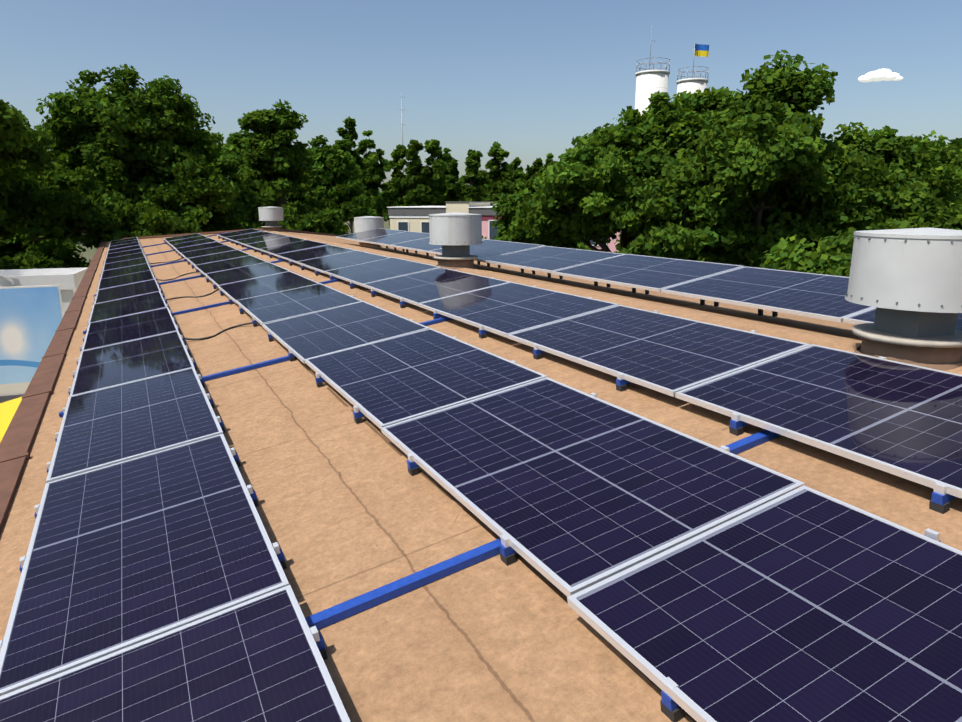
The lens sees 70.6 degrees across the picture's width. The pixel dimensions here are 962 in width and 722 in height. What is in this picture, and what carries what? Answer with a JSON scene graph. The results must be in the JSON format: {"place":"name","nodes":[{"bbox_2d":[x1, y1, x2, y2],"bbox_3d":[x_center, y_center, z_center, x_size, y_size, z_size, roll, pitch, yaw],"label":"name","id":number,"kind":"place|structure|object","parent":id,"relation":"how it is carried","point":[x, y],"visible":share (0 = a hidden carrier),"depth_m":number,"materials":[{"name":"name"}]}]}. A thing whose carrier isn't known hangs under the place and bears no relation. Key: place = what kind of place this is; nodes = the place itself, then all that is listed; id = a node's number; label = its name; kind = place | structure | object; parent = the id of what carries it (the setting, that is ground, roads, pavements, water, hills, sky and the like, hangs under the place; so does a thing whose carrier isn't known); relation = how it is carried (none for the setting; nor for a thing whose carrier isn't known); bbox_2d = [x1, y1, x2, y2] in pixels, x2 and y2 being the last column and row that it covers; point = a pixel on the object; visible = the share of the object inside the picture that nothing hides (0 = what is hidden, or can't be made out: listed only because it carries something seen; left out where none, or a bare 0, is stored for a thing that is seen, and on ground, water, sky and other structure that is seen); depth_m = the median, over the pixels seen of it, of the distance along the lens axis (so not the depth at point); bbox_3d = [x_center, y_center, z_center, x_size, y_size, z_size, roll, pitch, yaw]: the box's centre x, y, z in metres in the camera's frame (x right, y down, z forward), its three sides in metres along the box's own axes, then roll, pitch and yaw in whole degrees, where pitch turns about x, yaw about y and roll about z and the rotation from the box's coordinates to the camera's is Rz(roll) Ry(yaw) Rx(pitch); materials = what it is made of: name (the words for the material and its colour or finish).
{"place":"outdoors","nodes":[
{"label":"outdoors","id":0,"kind":"place"},
{"bbox_2d":[0,394,23,402],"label":"pavement","id":1,"kind":"structure","parent":0,"point":[6,398],"depth_m":22.82,"materials":[{"name":"concrete"}]},
{"bbox_2d":[0,397,21,441],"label":"yellow awning","id":2,"kind":"object","parent":1,"relation":"on","point":[8,409],"depth_m":13.11,"materials":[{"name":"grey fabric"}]},
{"bbox_2d":[0,285,63,395],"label":"mural","id":3,"kind":"object","parent":1,"relation":"on","point":[31,317],"visible":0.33,"depth_m":16.85,"materials":[{"name":"blue paint"}]},
{"bbox_2d":[0,267,87,313],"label":"building","id":4,"kind":"structure","parent":1,"relation":"on","point":[68,280],"depth_m":24.74,"materials":[{"name":"paint"}]},
{"bbox_2d":[67,220,389,262],"bbox_3d":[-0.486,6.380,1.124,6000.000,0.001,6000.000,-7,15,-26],"label":"ground","id":5,"kind":"structure","parent":0,"point":[88,253],"depth_m":94.19,"materials":[{"name":"green plant"}]},
{"bbox_2d":[0,260,26,269],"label":"bush","id":6,"kind":"object","parent":5,"relation":"on","point":[9,266],"depth_m":30.23,"materials":[{"name":"green plant"}]},
{"bbox_2d":[0,99,59,238],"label":"tree","id":7,"kind":"object","parent":5,"relation":"on","point":[19,140],"visible":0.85,"depth_m":29.98,"materials":[{"name":"green plant"}]},
{"bbox_2d":[0,228,90,268],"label":"bush","id":8,"kind":"object","parent":5,"relation":"on","point":[42,254],"visible":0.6,"depth_m":40.51,"materials":[{"name":"green plant"}]},
{"bbox_2d":[65,228,84,243],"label":"tree","id":9,"kind":"object","parent":5,"relation":"on","point":[72,239],"depth_m":49.28,"materials":[{"name":"green plant"}]},
{"bbox_2d":[0,64,251,248],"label":"tree","id":10,"kind":"object","parent":5,"relation":"on","point":[135,162],"visible":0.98,"depth_m":34.66,"materials":[{"name":"green plant"}]},
{"bbox_2d":[208,149,243,220],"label":"tree","id":11,"kind":"object","parent":5,"relation":"on","point":[226,163],"visible":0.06,"depth_m":51.71,"materials":[{"name":"green plant"}]},
{"bbox_2d":[238,217,262,228],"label":"bush","id":12,"kind":"object","parent":5,"relation":"on","point":[252,222],"visible":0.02,"depth_m":53.50,"materials":[{"name":"green plant"}]},
{"bbox_2d":[217,130,300,192],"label":"tree","id":13,"kind":"object","parent":5,"relation":"on","point":[235,141],"visible":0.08,"depth_m":62.92,"materials":[{"name":"green plant"}]},
{"bbox_2d":[234,99,343,232],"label":"tree","id":14,"kind":"object","parent":5,"relation":"on","point":[276,161],"visible":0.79,"depth_m":44.74,"materials":[{"name":"green plant"}]},
{"bbox_2d":[285,135,377,233],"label":"tree","id":15,"kind":"object","parent":5,"relation":"on","point":[334,173],"visible":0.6,"depth_m":55.35,"materials":[{"name":"green plant"}]},
{"bbox_2d":[328,231,350,235],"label":"bush","id":16,"kind":"object","parent":5,"relation":"on","point":[338,233],"depth_m":47.23,"materials":[{"name":"green plant"}]},
{"bbox_2d":[333,116,369,232],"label":"poplar","id":17,"kind":"object","parent":5,"relation":"on","point":[348,134],"visible":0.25,"depth_m":91.56,"materials":[{"name":"green plant"}]},
{"bbox_2d":[322,177,389,221],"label":"belt tree","id":18,"kind":"object","parent":5,"relation":"on","point":[381,214],"depth_m":116.52,"materials":[{"name":"green plant"}]},
{"bbox_2d":[353,130,391,216],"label":"poplar","id":19,"kind":"object","parent":5,"relation":"on","point":[373,176],"visible":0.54,"depth_m":98.93,"materials":[{"name":"green plant"}]},
{"bbox_2d":[382,144,409,225],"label":"poplar","id":20,"kind":"object","parent":5,"relation":"on","point":[396,191],"visible":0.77,"depth_m":109.26,"materials":[{"name":"green plant"}]},
{"bbox_2d":[398,92,403,173],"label":"radio mast","id":21,"kind":"object","parent":5,"relation":"on","point":[402,124],"visible":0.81,"depth_m":141.49,"materials":[{"name":"grey metal"}]},
{"bbox_2d":[398,139,435,205],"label":"poplar","id":22,"kind":"object","parent":5,"relation":"on","point":[417,175],"visible":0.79,"depth_m":98.80,"materials":[{"name":"green plant"}]},
{"bbox_2d":[421,139,448,205],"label":"poplar","id":23,"kind":"object","parent":5,"relation":"on","point":[436,181],"visible":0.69,"depth_m":100.12,"materials":[{"name":"green plant"}]},
{"bbox_2d":[442,148,460,202],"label":"poplar","id":24,"kind":"object","parent":5,"relation":"on","point":[451,172],"visible":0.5,"depth_m":109.47,"materials":[{"name":"green plant"}]},
{"bbox_2d":[454,149,489,200],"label":"poplar","id":25,"kind":"object","parent":5,"relation":"on","point":[468,192],"visible":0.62,"depth_m":103.69,"materials":[{"name":"green plant"}]},
{"bbox_2d":[460,168,499,198],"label":"belt tree","id":26,"kind":"object","parent":5,"relation":"on","point":[483,173],"visible":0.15,"depth_m":146.25,"materials":[{"name":"green plant"}]},
{"bbox_2d":[0,230,961,721],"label":"building roof","id":27,"kind":"structure","parent":5,"relation":"on","point":[348,508],"depth_m":3.53,"materials":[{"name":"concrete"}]},
{"bbox_2d":[150,257,183,263],"bbox_3d":[-8.676,-2.741,18.730,0.954,0.070,0.346,-16,19,-24],"label":"cable","id":28,"kind":"object","parent":27,"relation":"on","point":[166,262],"visible":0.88,"depth_m":18.74,"materials":[{"name":"black plastic"}]},
{"bbox_2d":[0,228,336,532],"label":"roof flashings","id":29,"kind":"object","parent":27,"relation":"on","point":[16,442],"visible":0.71,"depth_m":6.76,"materials":[{"name":"brown metal"}]},
{"bbox_2d":[0,237,349,721],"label":"panel row","id":30,"kind":"object","parent":27,"relation":"on","point":[154,585],"visible":1,"depth_m":3.17,"materials":[{"name":"blue glass"}]},
{"bbox_2d":[157,271,199,280],"bbox_3d":[-6.706,-1.867,15.009,0.958,0.072,0.506,-16,19,-24],"label":"cable","id":31,"kind":"object","parent":27,"relation":"on","point":[178,276],"visible":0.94,"depth_m":14.97,"materials":[{"name":"black plastic"}]},
{"bbox_2d":[166,289,219,300],"bbox_3d":[-5.061,-1.139,11.902,0.957,0.070,0.426,-16,19,-24],"label":"cable","id":32,"kind":"object","parent":27,"relation":"on","point":[193,296],"visible":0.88,"depth_m":11.90,"materials":[{"name":"black plastic"}]},
{"bbox_2d":[184,322,252,339],"bbox_3d":[-3.325,-0.370,8.622,0.954,0.070,0.346,-16,19,-24],"label":"cable","id":33,"kind":"object","parent":27,"relation":"on","point":[222,331],"visible":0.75,"depth_m":8.59,"materials":[{"name":"black plastic"}]},
{"bbox_2d":[258,206,282,231],"bbox_3d":[-7.702,-5.164,24.987,0.884,1.015,0.884,6,14,23],"label":"roof vent","id":34,"kind":"object","parent":27,"relation":"on","point":[271,216],"visible":0.96,"depth_m":24.67,"materials":[{"name":"metal"}]},
{"bbox_2d":[354,216,383,247],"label":"roof vent","id":35,"kind":"structure","parent":27,"relation":"on","point":[364,223],"depth_m":19.52,"materials":[{"name":"metal"}]},
{"bbox_2d":[429,212,481,269],"bbox_3d":[-0.417,-1.937,11.227,0.884,1.015,0.884,-7,15,-28],"label":"roof vent","id":36,"kind":"object","parent":27,"relation":"on","point":[455,235],"visible":0.96,"depth_m":10.90,"materials":[{"name":"metal"}]},
{"bbox_2d":[0,231,955,721],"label":"mounting rails","id":37,"kind":"object","parent":27,"relation":"on","point":[672,711],"visible":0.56,"depth_m":3.13,"materials":[{"name":"blue metal"}]},
{"bbox_2d":[164,233,961,721],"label":"panel row","id":38,"kind":"object","parent":37,"relation":"on","point":[716,583],"visible":0.98,"depth_m":2.87,"materials":[{"name":"blue glass"}]},
{"bbox_2d":[217,228,961,498],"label":"panel row","id":39,"kind":"object","parent":37,"relation":"on","point":[901,419],"visible":1,"depth_m":4.75,"materials":[{"name":"blue glass"}]},
{"bbox_2d":[336,228,961,330],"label":"panel row","id":40,"kind":"object","parent":37,"relation":"on","point":[817,296],"visible":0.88,"depth_m":8.00,"materials":[{"name":"blue glass"}]},
{"bbox_2d":[845,228,961,370],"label":"roof vent","id":41,"kind":"object","parent":27,"relation":"on","point":[907,283],"visible":0.96,"depth_m":4.44,"materials":[{"name":"metal"}]},
{"bbox_2d":[485,141,508,200],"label":"poplar","id":42,"kind":"object","parent":5,"relation":"on","point":[497,152],"visible":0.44,"depth_m":109.21,"materials":[{"name":"green plant"}]},
{"bbox_2d":[480,172,524,200],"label":"belt tree","id":43,"kind":"object","parent":5,"relation":"on","point":[488,186],"visible":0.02,"depth_m":126.05,"materials":[{"name":"green plant"}]},
{"bbox_2d":[387,201,619,252],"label":"building","id":44,"kind":"structure","parent":5,"relation":"on","point":[410,218],"depth_m":52.53,"materials":[{"name":"beige paint"}]},
{"bbox_2d":[497,157,527,204],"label":"poplar","id":45,"kind":"object","parent":5,"relation":"on","point":[512,175],"visible":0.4,"depth_m":107.77,"materials":[{"name":"green plant"}]},
{"bbox_2d":[524,157,543,199],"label":"poplar","id":46,"kind":"object","parent":5,"relation":"on","point":[533,170],"visible":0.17,"depth_m":106.04,"materials":[{"name":"green plant"}]},
{"bbox_2d":[490,188,579,248],"bbox_3d":[1.679,-3.407,28.245,4.521,7.299,4.036,-7,15,-26],"label":"tree","id":47,"kind":"object","parent":5,"relation":"on","point":[510,203],"visible":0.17,"depth_m":27.19,"materials":[{"name":"green plant"}]},
{"bbox_2d":[534,153,553,201],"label":"poplar","id":48,"kind":"object","parent":5,"relation":"on","point":[549,159],"visible":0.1,"depth_m":101.44,"materials":[{"name":"green plant"}]},
{"bbox_2d":[577,242,600,249],"bbox_3d":[4.782,-5.890,42.007,8.070,5.954,7.547,-7,15,-26],"label":"bush","id":49,"kind":"object","parent":5,"relation":"on","point":[582,246],"depth_m":39.38,"materials":[{"name":"green plant"}]},
{"bbox_2d":[613,233,620,252],"bbox_3d":[8.830,-4.104,34.676,7.670,5.732,6.764,6,15,25],"label":"bush","id":50,"kind":"object","parent":5,"relation":"on","point":[617,240],"depth_m":35.23,"materials":[{"name":"green plant"}]},
{"bbox_2d":[511,123,724,255],"bbox_3d":[5.272,-4.314,26.559,8.118,9.846,8.160,-7,15,-26],"label":"tree","id":51,"kind":"object","parent":5,"relation":"on","point":[587,183],"visible":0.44,"depth_m":24.06,"materials":[{"name":"green plant"}]},
{"bbox_2d":[606,91,766,264],"bbox_3d":[7.457,-4.572,25.937,6.761,10.651,6.724,-7,15,-26],"label":"tree","id":52,"kind":"object","parent":5,"relation":"on","point":[671,119],"visible":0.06,"depth_m":23.90,"materials":[{"name":"green plant"}]},
{"bbox_2d":[609,50,898,268],"bbox_3d":[9.576,-5.012,25.651,10.816,11.641,9.922,-7,15,-26],"label":"tree","id":53,"kind":"object","parent":5,"relation":"on","point":[765,144],"visible":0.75,"depth_m":22.51,"materials":[{"name":"green plant"}]},
{"bbox_2d":[761,122,961,238],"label":"tree","id":54,"kind":"object","parent":5,"relation":"on","point":[927,177],"visible":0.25,"depth_m":24.14,"materials":[{"name":"green plant"}]},
{"bbox_2d":[761,203,961,276],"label":"bush","id":55,"kind":"object","parent":5,"relation":"on","point":[830,256],"visible":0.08,"depth_m":16.43,"materials":[{"name":"green plant"}]},
{"bbox_2d":[888,134,951,151],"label":"belt tree","id":56,"kind":"object","parent":5,"relation":"on","point":[911,138],"depth_m":82.35,"materials":[{"name":"green plant"}]},
{"bbox_2d":[931,185,961,229],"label":"tree","id":57,"kind":"object","parent":5,"relation":"on","point":[954,209],"visible":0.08,"depth_m":30.68,"materials":[{"name":"green plant"}]},
{"bbox_2d":[944,138,961,148],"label":"belt tree","id":58,"kind":"object","parent":5,"relation":"on","point":[954,143],"visible":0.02,"depth_m":85.25,"materials":[{"name":"green plant"}]},
{"bbox_2d":[945,143,961,166],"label":"belt tree","id":59,"kind":"object","parent":5,"relation":"on","point":[960,159],"visible":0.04,"depth_m":57.38,"materials":[{"name":"green plant"}]},
{"bbox_2d":[0,0,961,198],"label":"sky","id":60,"kind":"structure","parent":0,"point":[528,77],"materials":[{"name":"blue"}]},
{"bbox_2d":[635,29,708,115],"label":"water towers","id":61,"kind":"structure","parent":0,"point":[649,82],"depth_m":81.53,"materials":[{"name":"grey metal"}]},
{"bbox_2d":[858,69,902,81],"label":"cloud","id":62,"kind":"structure","parent":0,"point":[882,75],"depth_m":652.73,"materials":[{"name":"white"}]}
]}

